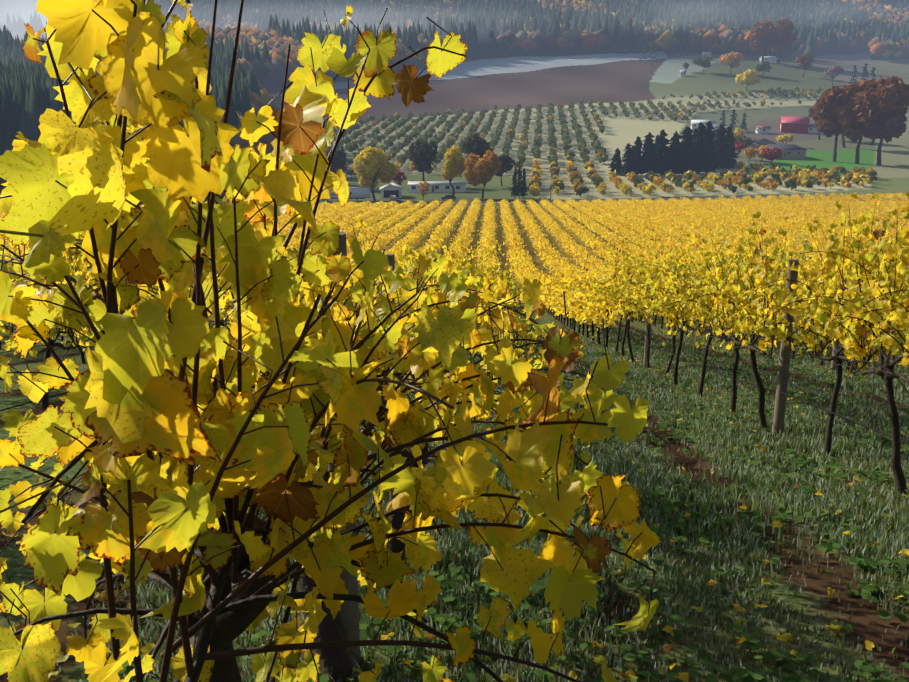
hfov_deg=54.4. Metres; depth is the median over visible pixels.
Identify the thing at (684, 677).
fallen leaves
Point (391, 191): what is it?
farm buildings and vehicles
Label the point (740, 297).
vine leaves
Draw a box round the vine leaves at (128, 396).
[0,0,908,681]
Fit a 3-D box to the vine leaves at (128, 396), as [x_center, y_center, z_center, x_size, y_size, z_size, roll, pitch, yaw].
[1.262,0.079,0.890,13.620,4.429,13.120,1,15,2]
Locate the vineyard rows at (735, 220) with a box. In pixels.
[0,192,908,681]
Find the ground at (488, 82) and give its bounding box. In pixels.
[0,48,908,681]
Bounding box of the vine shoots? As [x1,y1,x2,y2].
[0,0,908,681]
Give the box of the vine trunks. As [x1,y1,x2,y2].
[0,294,908,681]
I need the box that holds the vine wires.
[0,229,904,668]
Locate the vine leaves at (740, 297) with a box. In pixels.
[0,193,908,382]
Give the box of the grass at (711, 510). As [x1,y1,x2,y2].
[1,326,908,681]
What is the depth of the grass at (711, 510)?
5.58 m
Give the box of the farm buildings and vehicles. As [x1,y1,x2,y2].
[319,52,823,201]
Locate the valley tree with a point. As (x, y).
(272, 30)
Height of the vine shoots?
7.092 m
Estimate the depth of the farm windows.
293.63 m
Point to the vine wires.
(76, 347)
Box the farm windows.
[412,54,811,196]
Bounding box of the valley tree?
[0,0,908,200]
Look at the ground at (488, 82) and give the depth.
148.75 m
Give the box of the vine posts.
[9,229,894,667]
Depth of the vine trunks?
1.96 m
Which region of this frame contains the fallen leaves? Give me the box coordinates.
[0,331,908,681]
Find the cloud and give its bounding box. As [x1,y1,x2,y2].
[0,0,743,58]
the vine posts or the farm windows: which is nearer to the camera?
the vine posts

